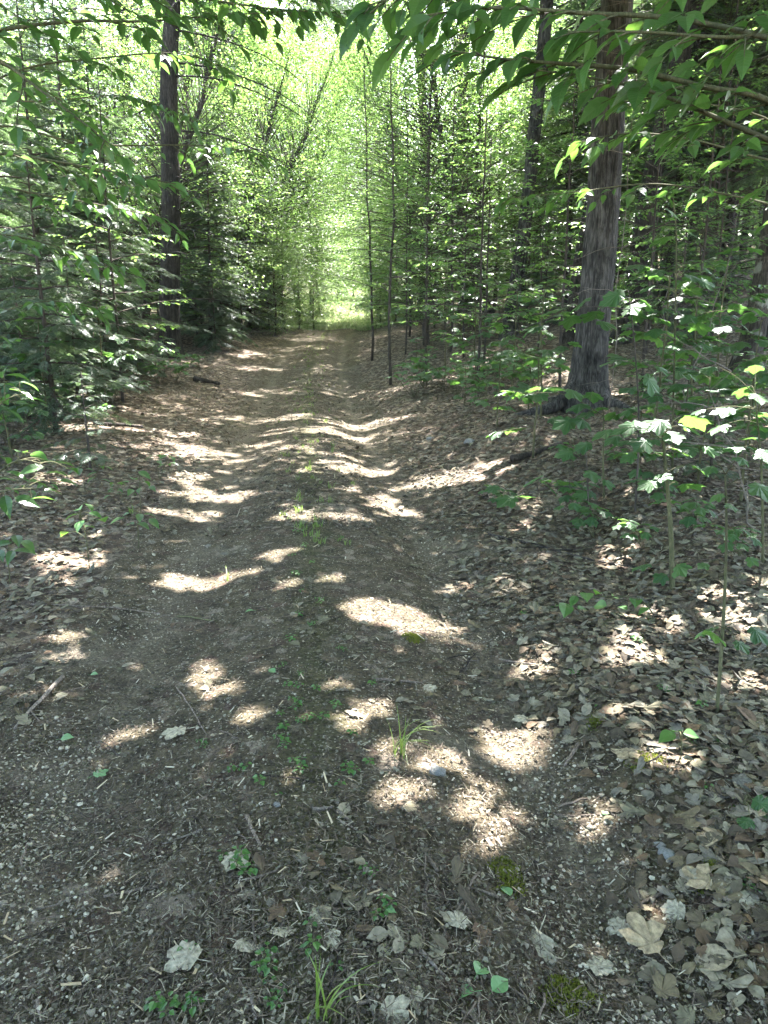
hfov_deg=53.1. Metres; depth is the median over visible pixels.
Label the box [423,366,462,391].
maple seedling
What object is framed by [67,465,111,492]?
beech seedling
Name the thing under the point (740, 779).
fallen leaf
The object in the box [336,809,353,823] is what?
stick
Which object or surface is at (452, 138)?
leafy tree
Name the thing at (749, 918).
fallen leaf
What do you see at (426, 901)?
twig
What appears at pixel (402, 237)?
beech sapling
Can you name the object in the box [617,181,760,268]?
leafy tree
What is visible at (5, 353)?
hemlock sapling
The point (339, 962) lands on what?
ground herb
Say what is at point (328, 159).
leafy tree
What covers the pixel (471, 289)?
maple sapling
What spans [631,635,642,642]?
ground herb
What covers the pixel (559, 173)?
leafy tree
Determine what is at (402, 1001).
fallen leaf
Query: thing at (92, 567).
fallen leaf
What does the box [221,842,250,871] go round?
fallen leaf
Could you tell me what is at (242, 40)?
forest tree
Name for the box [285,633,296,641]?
ground herb
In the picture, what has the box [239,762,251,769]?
ground herb
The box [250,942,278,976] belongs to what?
ground herb
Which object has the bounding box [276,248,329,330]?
leafy tree
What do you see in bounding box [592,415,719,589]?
maple sapling
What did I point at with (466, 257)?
beech sapling
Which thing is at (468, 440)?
stone
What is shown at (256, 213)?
young hemlock
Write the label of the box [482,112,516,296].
young hemlock
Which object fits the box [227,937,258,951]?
fallen leaf
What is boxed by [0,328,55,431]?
dead sapling
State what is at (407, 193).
slender sapling
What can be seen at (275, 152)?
leafy tree
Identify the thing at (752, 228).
beech sapling
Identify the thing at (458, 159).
leafy tree
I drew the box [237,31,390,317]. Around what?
leafy tree
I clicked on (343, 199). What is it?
leafy tree
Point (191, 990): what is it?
stick
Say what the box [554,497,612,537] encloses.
maple seedling
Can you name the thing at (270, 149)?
leafy tree
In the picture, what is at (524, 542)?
fallen branch
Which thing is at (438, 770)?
stone
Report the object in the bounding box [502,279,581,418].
maple sapling
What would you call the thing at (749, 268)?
hemlock sapling
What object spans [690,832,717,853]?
fallen leaf
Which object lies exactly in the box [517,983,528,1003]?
twig
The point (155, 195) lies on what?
young hemlock
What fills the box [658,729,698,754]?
herb
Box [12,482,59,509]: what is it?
beech seedling
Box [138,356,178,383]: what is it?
maple seedling
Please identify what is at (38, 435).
maple sapling
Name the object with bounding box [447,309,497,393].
dead sapling
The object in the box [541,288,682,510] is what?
maple sapling
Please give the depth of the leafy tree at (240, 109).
34.42 m
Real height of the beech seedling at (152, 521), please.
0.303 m
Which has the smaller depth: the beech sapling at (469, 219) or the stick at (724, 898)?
the stick at (724, 898)
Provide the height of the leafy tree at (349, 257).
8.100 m
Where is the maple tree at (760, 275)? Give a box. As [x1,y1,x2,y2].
[685,56,767,372]
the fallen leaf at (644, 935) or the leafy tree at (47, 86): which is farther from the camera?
the leafy tree at (47, 86)
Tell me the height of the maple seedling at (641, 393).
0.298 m
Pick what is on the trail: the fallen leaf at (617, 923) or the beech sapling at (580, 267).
the fallen leaf at (617, 923)
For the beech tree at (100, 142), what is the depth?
3.55 m
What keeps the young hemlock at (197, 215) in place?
on the forest floor
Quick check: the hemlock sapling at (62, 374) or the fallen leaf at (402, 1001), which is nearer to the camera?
the fallen leaf at (402, 1001)
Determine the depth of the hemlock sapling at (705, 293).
15.21 m
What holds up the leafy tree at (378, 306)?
on the forest floor
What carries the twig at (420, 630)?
on the trail
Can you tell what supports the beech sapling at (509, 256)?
on the forest floor
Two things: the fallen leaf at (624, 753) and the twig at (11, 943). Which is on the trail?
the twig at (11, 943)
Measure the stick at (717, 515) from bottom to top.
0.054 m
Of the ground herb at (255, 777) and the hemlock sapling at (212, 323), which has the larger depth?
the hemlock sapling at (212, 323)
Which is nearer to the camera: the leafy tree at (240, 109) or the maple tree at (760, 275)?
the maple tree at (760, 275)
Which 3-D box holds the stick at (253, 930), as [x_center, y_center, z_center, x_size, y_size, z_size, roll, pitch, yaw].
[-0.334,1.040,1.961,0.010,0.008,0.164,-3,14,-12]
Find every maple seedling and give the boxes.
[0,400,48,447]
[22,396,78,426]
[86,403,114,418]
[92,378,131,404]
[132,379,150,391]
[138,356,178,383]
[166,362,196,380]
[169,352,191,364]
[185,354,204,367]
[385,362,439,396]
[394,356,456,387]
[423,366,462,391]
[426,359,485,394]
[447,361,471,379]
[452,344,498,372]
[454,376,498,400]
[455,351,503,382]
[477,344,524,372]
[478,484,518,510]
[480,365,519,390]
[489,346,537,380]
[498,355,555,387]
[515,360,555,385]
[533,350,564,370]
[539,478,599,504]
[548,442,580,468]
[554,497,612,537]
[601,448,632,467]
[612,517,659,548]
[623,477,678,505]
[626,372,657,384]
[632,385,661,403]
[649,498,717,532]
[666,388,704,409]
[693,522,761,559]
[718,374,747,381]
[718,415,743,428]
[730,794,767,828]
[735,392,766,404]
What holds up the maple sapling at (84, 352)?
on the forest floor
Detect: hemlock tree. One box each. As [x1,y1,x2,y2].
[8,0,348,357]
[450,0,677,339]
[512,0,712,345]
[567,0,755,344]
[753,0,767,348]
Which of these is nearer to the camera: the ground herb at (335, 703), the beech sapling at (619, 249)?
the ground herb at (335, 703)
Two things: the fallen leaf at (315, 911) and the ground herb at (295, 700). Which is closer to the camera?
the fallen leaf at (315, 911)
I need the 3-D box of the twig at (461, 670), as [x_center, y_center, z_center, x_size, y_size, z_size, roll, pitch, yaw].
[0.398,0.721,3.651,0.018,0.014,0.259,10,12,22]
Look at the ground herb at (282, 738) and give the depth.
2.77 m
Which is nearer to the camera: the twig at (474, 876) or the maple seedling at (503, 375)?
the twig at (474, 876)
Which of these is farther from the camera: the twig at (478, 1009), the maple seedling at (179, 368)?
the maple seedling at (179, 368)
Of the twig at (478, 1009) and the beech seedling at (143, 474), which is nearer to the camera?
the twig at (478, 1009)
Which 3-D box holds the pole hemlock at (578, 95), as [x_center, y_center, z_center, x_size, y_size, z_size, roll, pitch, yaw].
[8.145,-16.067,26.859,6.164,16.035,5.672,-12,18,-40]
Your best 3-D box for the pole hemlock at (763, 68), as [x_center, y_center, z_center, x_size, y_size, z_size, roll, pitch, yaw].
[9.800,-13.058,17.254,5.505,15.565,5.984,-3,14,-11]
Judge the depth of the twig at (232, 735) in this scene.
2.83 m
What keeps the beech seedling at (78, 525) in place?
on the forest floor
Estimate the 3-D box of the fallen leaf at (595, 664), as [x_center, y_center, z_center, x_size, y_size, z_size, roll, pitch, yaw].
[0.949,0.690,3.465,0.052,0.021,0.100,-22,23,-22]
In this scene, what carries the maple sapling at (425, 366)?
on the forest floor
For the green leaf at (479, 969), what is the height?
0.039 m
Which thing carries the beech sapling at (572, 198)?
on the forest floor
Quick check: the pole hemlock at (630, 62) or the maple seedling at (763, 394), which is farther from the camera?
the pole hemlock at (630, 62)
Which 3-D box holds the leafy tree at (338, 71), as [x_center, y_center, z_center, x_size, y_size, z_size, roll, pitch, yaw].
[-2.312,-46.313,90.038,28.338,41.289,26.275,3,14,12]
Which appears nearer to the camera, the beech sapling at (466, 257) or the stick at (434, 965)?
the stick at (434, 965)
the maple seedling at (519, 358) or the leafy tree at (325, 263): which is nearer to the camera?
the maple seedling at (519, 358)
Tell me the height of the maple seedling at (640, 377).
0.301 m
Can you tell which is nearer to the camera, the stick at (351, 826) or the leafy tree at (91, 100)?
the stick at (351, 826)
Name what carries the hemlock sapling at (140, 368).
on the forest floor
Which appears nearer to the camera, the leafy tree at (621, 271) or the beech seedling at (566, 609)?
the beech seedling at (566, 609)
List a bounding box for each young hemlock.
[0,0,141,388]
[0,0,146,330]
[0,0,171,377]
[0,10,109,408]
[0,19,71,338]
[0,170,38,394]
[44,17,210,380]
[70,22,185,331]
[139,96,204,311]
[146,105,258,351]
[148,61,239,326]
[150,92,279,333]
[218,135,310,328]
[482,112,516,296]
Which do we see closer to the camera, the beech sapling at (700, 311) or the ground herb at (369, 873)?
the ground herb at (369, 873)
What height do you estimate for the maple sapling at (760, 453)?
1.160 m
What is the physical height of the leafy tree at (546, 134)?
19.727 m
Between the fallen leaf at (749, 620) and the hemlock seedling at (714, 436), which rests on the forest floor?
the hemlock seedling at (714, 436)
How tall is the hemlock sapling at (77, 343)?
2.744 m
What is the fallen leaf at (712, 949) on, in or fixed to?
on the trail
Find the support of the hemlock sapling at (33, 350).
on the forest floor
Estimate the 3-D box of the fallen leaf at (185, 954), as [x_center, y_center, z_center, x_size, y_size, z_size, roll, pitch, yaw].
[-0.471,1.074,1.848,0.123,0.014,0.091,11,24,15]
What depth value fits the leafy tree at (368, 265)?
35.18 m
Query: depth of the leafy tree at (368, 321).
34.74 m
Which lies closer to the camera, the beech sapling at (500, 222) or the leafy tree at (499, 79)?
the beech sapling at (500, 222)
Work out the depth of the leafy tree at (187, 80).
22.72 m
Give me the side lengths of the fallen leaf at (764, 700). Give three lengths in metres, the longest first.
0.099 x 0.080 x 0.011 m
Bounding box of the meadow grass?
[242,292,445,330]
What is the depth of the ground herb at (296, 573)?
4.61 m
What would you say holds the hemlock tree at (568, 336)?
on the forest floor
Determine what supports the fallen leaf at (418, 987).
on the trail
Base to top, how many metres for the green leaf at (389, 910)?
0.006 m
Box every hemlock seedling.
[9,331,78,419]
[39,372,125,468]
[658,380,749,481]
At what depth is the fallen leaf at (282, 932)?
1.91 m
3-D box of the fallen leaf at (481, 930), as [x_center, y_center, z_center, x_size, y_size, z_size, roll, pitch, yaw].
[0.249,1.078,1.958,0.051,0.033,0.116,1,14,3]
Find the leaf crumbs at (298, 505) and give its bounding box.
[0,303,767,540]
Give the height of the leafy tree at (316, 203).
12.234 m
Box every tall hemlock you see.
[533,0,645,257]
[570,0,705,267]
[617,0,767,318]
[638,0,767,301]
[717,43,767,191]
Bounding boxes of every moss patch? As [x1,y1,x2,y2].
[401,632,424,643]
[486,855,527,899]
[538,972,606,1020]
[577,712,606,730]
[623,750,667,771]
[691,857,717,894]
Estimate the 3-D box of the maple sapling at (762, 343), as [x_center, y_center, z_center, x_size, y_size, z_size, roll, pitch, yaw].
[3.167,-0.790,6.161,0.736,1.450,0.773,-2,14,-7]
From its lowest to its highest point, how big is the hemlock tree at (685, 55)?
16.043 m
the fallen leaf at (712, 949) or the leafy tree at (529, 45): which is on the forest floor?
the leafy tree at (529, 45)
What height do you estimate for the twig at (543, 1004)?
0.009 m
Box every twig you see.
[1,920,67,947]
[20,656,55,679]
[20,836,31,864]
[28,887,87,912]
[86,811,133,846]
[98,741,121,756]
[103,886,157,897]
[219,730,243,738]
[234,824,253,857]
[255,773,314,782]
[329,928,346,989]
[337,956,344,1017]
[349,958,373,1017]
[400,628,440,633]
[424,853,428,918]
[448,653,475,658]
[459,654,474,673]
[461,999,477,1023]
[462,1009,479,1023]
[468,872,478,888]
[477,996,479,1022]
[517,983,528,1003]
[537,992,545,1022]
[558,798,587,806]
[645,750,665,763]
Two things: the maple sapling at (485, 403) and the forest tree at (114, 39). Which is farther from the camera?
the forest tree at (114, 39)
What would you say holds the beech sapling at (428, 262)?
on the forest floor
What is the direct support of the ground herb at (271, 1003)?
on the trail
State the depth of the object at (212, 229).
24.24 m
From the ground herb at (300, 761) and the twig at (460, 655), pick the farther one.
the twig at (460, 655)
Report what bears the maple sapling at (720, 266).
on the forest floor
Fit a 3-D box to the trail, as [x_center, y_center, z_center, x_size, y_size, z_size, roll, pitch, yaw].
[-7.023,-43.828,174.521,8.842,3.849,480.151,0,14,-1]
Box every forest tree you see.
[21,0,266,313]
[52,0,191,229]
[104,0,317,320]
[275,0,560,320]
[442,0,577,314]
[562,0,735,254]
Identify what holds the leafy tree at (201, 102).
on the forest floor
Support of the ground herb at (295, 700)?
on the trail
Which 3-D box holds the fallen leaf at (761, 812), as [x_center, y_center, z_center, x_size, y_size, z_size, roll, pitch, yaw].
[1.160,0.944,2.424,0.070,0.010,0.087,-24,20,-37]
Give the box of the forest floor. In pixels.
[0,236,767,849]
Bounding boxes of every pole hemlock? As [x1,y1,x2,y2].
[2,0,62,188]
[39,0,150,240]
[487,0,578,291]
[492,0,641,302]
[540,5,649,192]
[578,1,662,228]
[579,2,709,287]
[583,0,765,306]
[586,2,767,270]
[625,0,767,299]
[721,41,766,266]
[725,42,767,246]
[754,178,765,246]
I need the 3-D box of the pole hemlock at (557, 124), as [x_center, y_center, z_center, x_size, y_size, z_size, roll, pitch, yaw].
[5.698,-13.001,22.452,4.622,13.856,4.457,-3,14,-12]
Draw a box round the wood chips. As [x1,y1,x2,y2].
[2,474,766,1023]
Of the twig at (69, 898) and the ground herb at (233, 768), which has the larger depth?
the ground herb at (233, 768)
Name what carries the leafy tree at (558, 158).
on the forest floor
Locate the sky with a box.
[1,0,750,294]
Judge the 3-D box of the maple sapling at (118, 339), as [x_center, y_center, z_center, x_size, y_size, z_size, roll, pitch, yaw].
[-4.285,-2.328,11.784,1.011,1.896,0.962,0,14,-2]
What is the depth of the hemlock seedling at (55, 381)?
10.48 m
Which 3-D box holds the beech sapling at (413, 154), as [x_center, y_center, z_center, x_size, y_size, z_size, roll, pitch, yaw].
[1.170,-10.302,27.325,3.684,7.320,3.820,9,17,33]
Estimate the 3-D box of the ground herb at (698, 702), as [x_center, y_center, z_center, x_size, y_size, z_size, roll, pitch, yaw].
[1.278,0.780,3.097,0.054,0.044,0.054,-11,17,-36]
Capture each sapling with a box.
[0,31,129,345]
[0,34,90,287]
[0,153,141,438]
[0,243,88,416]
[0,253,58,398]
[0,306,47,423]
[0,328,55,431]
[0,338,44,460]
[0,343,15,456]
[0,368,46,423]
[0,449,78,518]
[10,313,78,428]
[18,270,111,411]
[34,235,132,411]
[36,33,193,401]
[39,225,165,403]
[53,44,205,347]
[54,311,98,393]
[57,268,127,388]
[66,275,134,394]
[71,297,137,402]
[99,88,214,326]
[107,279,166,376]
[115,321,153,379]
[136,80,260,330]
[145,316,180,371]
[180,245,217,335]
[182,252,247,353]
[197,118,262,304]
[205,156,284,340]
[228,159,294,324]
[245,208,296,329]
[329,45,403,360]
[334,0,452,384]
[349,146,452,354]
[360,113,468,323]
[366,118,454,301]
[371,127,488,371]
[374,60,443,336]
[378,64,524,351]
[386,110,485,327]
[389,57,553,380]
[403,163,495,336]
[407,337,429,364]
[408,53,556,334]
[411,351,440,386]
[413,137,520,356]
[414,89,503,298]
[425,172,486,358]
[426,305,467,377]
[428,122,539,377]
[437,49,563,312]
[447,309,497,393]
[447,364,481,404]
[448,121,520,305]
[450,279,503,385]
[465,363,506,408]
[466,75,578,320]
[472,354,529,426]
[479,284,540,386]
[483,167,551,291]
[485,60,655,386]
[485,453,615,528]
[486,352,575,457]
[489,48,582,298]
[494,61,593,292]
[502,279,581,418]
[503,350,558,408]
[504,147,580,350]
[506,386,627,498]
[521,222,571,333]
[521,288,563,364]
[524,36,647,285]
[529,96,656,313]
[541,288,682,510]
[553,0,682,413]
[557,141,639,285]
[582,290,715,432]
[584,46,740,391]
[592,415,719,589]
[602,265,721,465]
[608,405,671,482]
[609,297,637,376]
[616,101,713,353]
[618,0,767,318]
[618,42,723,285]
[620,19,767,369]
[621,94,747,353]
[624,28,767,343]
[628,197,767,476]
[634,333,767,528]
[638,335,685,391]
[643,196,689,317]
[644,369,758,483]
[645,366,718,458]
[650,219,767,411]
[652,261,738,412]
[656,247,767,442]
[659,197,742,344]
[673,278,727,383]
[677,369,767,501]
[690,364,767,564]
[695,344,749,404]
[695,457,767,712]
[696,180,762,290]
[711,314,767,450]
[718,63,767,269]
[725,351,767,411]
[731,242,757,301]
[735,340,767,424]
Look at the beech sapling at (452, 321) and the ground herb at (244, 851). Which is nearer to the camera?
the ground herb at (244, 851)
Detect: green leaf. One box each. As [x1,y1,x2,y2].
[57,733,73,739]
[87,769,107,778]
[385,907,395,912]
[460,984,481,998]
[473,960,489,978]
[488,975,507,995]
[500,886,512,895]
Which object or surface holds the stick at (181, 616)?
on the trail
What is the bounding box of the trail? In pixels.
[0,302,767,1023]
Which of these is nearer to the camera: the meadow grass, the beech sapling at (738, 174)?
the beech sapling at (738, 174)
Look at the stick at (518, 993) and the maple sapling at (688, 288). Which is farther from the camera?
the maple sapling at (688, 288)
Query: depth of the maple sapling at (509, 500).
5.58 m
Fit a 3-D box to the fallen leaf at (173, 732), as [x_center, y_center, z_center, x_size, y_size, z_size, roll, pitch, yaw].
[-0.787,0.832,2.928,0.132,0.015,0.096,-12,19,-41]
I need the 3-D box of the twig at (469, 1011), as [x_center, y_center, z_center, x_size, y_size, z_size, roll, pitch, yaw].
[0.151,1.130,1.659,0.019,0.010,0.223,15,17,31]
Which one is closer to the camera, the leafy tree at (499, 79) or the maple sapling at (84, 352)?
the maple sapling at (84, 352)
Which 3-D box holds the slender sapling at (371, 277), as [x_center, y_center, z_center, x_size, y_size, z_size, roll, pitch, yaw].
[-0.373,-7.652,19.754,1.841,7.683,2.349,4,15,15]
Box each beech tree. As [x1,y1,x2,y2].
[0,0,371,346]
[339,0,767,234]
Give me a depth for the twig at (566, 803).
2.58 m
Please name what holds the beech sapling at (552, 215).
on the forest floor
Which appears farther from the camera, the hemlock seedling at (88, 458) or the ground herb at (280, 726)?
the hemlock seedling at (88, 458)
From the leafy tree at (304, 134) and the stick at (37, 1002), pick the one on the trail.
the stick at (37, 1002)
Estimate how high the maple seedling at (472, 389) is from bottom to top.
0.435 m
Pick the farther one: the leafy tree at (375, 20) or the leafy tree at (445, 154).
the leafy tree at (375, 20)
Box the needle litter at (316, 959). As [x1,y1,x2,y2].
[0,491,767,1023]
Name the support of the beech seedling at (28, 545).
on the forest floor
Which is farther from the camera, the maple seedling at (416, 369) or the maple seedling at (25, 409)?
the maple seedling at (416, 369)
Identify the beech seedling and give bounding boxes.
[0,534,37,583]
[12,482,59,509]
[60,504,107,568]
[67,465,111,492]
[104,482,124,503]
[111,512,158,547]
[118,471,155,513]
[146,454,181,478]
[550,589,655,617]
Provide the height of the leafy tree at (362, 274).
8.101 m
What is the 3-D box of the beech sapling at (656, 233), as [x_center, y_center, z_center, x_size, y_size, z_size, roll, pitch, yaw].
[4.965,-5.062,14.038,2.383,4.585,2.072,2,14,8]
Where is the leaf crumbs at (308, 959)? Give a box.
[0,495,767,1023]
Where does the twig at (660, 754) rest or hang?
on the trail
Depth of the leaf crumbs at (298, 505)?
7.41 m
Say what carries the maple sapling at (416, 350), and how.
on the forest floor
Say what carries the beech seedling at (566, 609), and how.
on the forest floor
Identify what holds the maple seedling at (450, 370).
on the forest floor
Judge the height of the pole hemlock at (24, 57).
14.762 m
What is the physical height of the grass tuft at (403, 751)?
0.208 m
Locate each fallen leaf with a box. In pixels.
[87,563,94,572]
[160,726,197,739]
[164,940,211,972]
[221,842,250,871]
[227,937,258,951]
[270,925,295,940]
[296,904,331,926]
[324,919,340,948]
[345,710,364,717]
[369,994,409,1023]
[404,982,437,1008]
[422,683,436,691]
[446,910,468,935]
[449,680,467,685]
[472,915,491,950]
[512,715,531,723]
[531,915,555,968]
[534,631,549,637]
[553,690,563,698]
[581,955,613,975]
[583,678,599,689]
[591,661,602,668]
[597,707,611,713]
[606,917,630,936]
[611,745,639,758]
[618,912,673,967]
[647,675,659,682]
[650,758,660,770]
[660,899,693,922]
[682,863,712,889]
[684,724,701,730]
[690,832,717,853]
[694,944,745,970]
[709,693,725,701]
[716,845,767,863]
[725,774,751,791]
[736,705,756,721]
[738,889,761,905]
[742,617,754,622]
[742,913,752,923]
[746,874,767,883]
[751,808,765,817]
[753,643,765,652]
[754,735,765,742]
[755,851,767,864]
[760,698,767,707]
[762,779,767,786]
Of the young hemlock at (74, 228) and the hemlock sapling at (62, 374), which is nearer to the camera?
the hemlock sapling at (62, 374)
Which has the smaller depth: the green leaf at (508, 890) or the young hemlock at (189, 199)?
the green leaf at (508, 890)
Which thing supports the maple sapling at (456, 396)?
on the forest floor
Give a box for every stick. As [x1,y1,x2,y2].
[13,675,64,729]
[31,603,159,613]
[35,998,42,1019]
[158,981,206,1015]
[162,828,201,844]
[175,685,207,735]
[177,615,216,621]
[245,814,261,845]
[245,870,276,881]
[248,988,256,1020]
[252,897,256,944]
[312,806,332,810]
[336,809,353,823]
[340,820,438,874]
[353,997,373,1007]
[376,678,421,682]
[419,949,444,976]
[427,856,438,871]
[470,886,498,898]
[483,974,533,1001]
[499,658,538,667]
[555,813,602,816]
[564,742,580,765]
[641,885,675,903]
[693,481,760,535]
[722,896,767,911]
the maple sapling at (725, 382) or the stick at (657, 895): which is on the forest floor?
the maple sapling at (725, 382)
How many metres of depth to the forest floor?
7.78 m
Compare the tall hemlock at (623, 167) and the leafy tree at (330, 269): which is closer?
the tall hemlock at (623, 167)
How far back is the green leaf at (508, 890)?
2.12 m
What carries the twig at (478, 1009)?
on the trail
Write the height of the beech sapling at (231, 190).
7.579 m
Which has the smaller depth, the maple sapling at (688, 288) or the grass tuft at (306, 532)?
the grass tuft at (306, 532)
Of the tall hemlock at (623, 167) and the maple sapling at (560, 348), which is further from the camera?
the tall hemlock at (623, 167)
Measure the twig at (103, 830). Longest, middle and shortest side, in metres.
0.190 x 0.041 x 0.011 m
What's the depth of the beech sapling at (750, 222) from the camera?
15.64 m
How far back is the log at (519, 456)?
7.69 m
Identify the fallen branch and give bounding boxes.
[486,532,659,572]
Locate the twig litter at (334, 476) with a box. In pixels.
[2,335,767,535]
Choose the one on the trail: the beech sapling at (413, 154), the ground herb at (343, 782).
the ground herb at (343, 782)
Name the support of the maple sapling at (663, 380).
on the forest floor
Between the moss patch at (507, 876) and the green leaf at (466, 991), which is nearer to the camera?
the green leaf at (466, 991)
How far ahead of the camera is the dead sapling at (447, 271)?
16.20 m
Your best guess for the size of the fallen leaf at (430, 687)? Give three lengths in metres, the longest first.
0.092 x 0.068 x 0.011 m
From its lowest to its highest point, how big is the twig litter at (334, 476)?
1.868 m
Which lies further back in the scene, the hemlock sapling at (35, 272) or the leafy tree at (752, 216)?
the leafy tree at (752, 216)
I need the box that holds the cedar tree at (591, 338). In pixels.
[438,0,661,416]
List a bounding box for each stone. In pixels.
[273,802,280,806]
[428,765,445,776]
[464,438,474,443]
[653,841,666,848]
[657,847,674,862]
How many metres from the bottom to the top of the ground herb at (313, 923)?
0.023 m
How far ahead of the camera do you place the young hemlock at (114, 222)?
15.70 m
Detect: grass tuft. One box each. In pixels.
[299,527,313,536]
[306,950,383,1023]
[388,703,441,763]
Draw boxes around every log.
[93,421,142,427]
[193,376,219,384]
[510,441,569,461]
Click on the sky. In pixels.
(55, 2)
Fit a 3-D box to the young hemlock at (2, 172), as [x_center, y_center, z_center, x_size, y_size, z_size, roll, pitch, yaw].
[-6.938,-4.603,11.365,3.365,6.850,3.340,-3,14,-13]
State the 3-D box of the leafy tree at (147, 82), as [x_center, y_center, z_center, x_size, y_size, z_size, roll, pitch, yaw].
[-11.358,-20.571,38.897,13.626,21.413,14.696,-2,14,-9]
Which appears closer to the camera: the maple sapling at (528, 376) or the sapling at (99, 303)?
the maple sapling at (528, 376)
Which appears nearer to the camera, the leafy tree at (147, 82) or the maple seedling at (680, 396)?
the maple seedling at (680, 396)
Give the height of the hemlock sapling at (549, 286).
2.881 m
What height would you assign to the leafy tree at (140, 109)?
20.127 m
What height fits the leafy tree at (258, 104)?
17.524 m
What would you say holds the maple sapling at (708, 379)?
on the forest floor
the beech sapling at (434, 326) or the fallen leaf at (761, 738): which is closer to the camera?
the fallen leaf at (761, 738)
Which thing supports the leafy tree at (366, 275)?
on the forest floor
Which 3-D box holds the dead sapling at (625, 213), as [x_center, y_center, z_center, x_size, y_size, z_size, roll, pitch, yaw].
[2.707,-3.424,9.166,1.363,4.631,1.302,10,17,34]
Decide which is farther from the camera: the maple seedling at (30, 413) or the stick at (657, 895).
the maple seedling at (30, 413)
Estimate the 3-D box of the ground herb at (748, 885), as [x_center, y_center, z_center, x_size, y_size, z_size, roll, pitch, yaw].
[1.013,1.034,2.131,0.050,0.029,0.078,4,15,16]
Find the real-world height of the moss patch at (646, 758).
0.028 m
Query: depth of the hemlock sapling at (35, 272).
11.61 m
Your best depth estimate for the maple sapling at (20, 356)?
9.02 m
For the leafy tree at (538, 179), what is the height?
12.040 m
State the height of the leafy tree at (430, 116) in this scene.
8.194 m
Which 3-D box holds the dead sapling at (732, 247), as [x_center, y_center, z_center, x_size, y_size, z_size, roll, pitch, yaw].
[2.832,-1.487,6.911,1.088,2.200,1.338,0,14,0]
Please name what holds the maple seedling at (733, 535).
on the forest floor
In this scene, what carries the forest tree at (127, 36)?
on the forest floor
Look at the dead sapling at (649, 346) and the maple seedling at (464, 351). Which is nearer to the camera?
the dead sapling at (649, 346)
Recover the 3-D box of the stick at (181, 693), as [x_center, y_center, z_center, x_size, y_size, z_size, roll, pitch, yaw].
[-0.779,0.795,3.101,0.012,0.031,0.511,-7,16,-27]
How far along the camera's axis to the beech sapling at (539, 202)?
25.15 m
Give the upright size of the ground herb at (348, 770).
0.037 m
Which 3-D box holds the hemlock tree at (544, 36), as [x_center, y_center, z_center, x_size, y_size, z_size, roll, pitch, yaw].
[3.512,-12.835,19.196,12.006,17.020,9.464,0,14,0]
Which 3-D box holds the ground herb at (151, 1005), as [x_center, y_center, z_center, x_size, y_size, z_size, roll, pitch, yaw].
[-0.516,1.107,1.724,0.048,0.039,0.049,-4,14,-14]
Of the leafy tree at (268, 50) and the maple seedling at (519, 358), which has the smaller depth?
the maple seedling at (519, 358)
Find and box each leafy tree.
[0,0,60,97]
[0,0,85,229]
[0,0,185,304]
[2,0,336,348]
[2,10,159,237]
[3,0,267,328]
[29,0,278,302]
[42,0,233,310]
[50,0,292,335]
[106,120,201,316]
[107,0,335,318]
[131,55,203,200]
[134,0,340,310]
[135,45,210,201]
[136,14,367,291]
[147,0,339,314]
[178,0,389,320]
[182,159,321,328]
[191,1,355,319]
[196,22,331,299]
[197,33,325,297]
[237,19,398,303]
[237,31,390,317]
[237,195,331,326]
[239,245,318,335]
[252,71,365,321]
[252,231,335,329]
[254,0,377,293]
[267,0,405,291]
[270,0,414,293]
[273,211,362,320]
[275,0,444,290]
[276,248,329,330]
[280,0,455,283]
[280,12,566,344]
[284,12,520,318]
[289,37,496,290]
[291,0,579,325]
[292,25,494,313]
[293,270,346,329]
[297,205,354,303]
[299,34,433,290]
[300,191,362,316]
[306,216,363,299]
[307,206,376,295]
[317,0,576,312]
[318,129,383,294]
[324,0,589,321]
[330,16,568,299]
[330,192,414,317]
[332,188,438,326]
[335,212,432,323]
[336,197,378,295]
[338,0,585,312]
[344,157,457,323]
[344,222,422,323]
[345,273,393,329]
[349,252,405,329]
[353,127,442,272]
[365,225,435,325]
[367,69,557,302]
[399,0,623,305]
[432,84,493,273]
[469,0,585,273]
[471,0,685,269]
[472,0,557,267]
[478,0,593,292]
[483,13,550,261]
[493,1,634,270]
[495,11,681,277]
[496,1,687,271]
[508,0,767,300]
[522,0,767,283]
[546,2,761,256]
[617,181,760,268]
[722,180,766,246]
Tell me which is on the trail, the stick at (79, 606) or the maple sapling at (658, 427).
the stick at (79, 606)
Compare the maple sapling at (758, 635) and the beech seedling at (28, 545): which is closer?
the maple sapling at (758, 635)
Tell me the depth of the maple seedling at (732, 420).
8.52 m
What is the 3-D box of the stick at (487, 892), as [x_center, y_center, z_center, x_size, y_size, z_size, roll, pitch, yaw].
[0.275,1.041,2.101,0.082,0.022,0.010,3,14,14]
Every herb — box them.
[143,990,164,1011]
[158,991,204,1017]
[186,991,199,1007]
[196,738,206,747]
[216,849,228,860]
[227,763,247,772]
[229,857,257,875]
[232,844,250,859]
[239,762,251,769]
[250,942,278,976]
[252,774,266,785]
[262,975,276,984]
[263,983,287,1010]
[272,733,290,748]
[275,720,289,731]
[283,680,303,688]
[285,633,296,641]
[287,756,307,773]
[288,696,302,709]
[291,570,302,575]
[295,715,310,722]
[299,933,321,956]
[302,916,316,926]
[305,711,329,720]
[311,684,320,691]
[328,960,343,970]
[330,699,341,708]
[334,779,345,785]
[340,760,360,775]
[346,729,357,736]
[358,862,378,875]
[362,757,373,766]
[371,893,396,920]
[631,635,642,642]
[657,684,670,691]
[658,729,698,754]
[694,700,708,707]
[742,875,760,893]

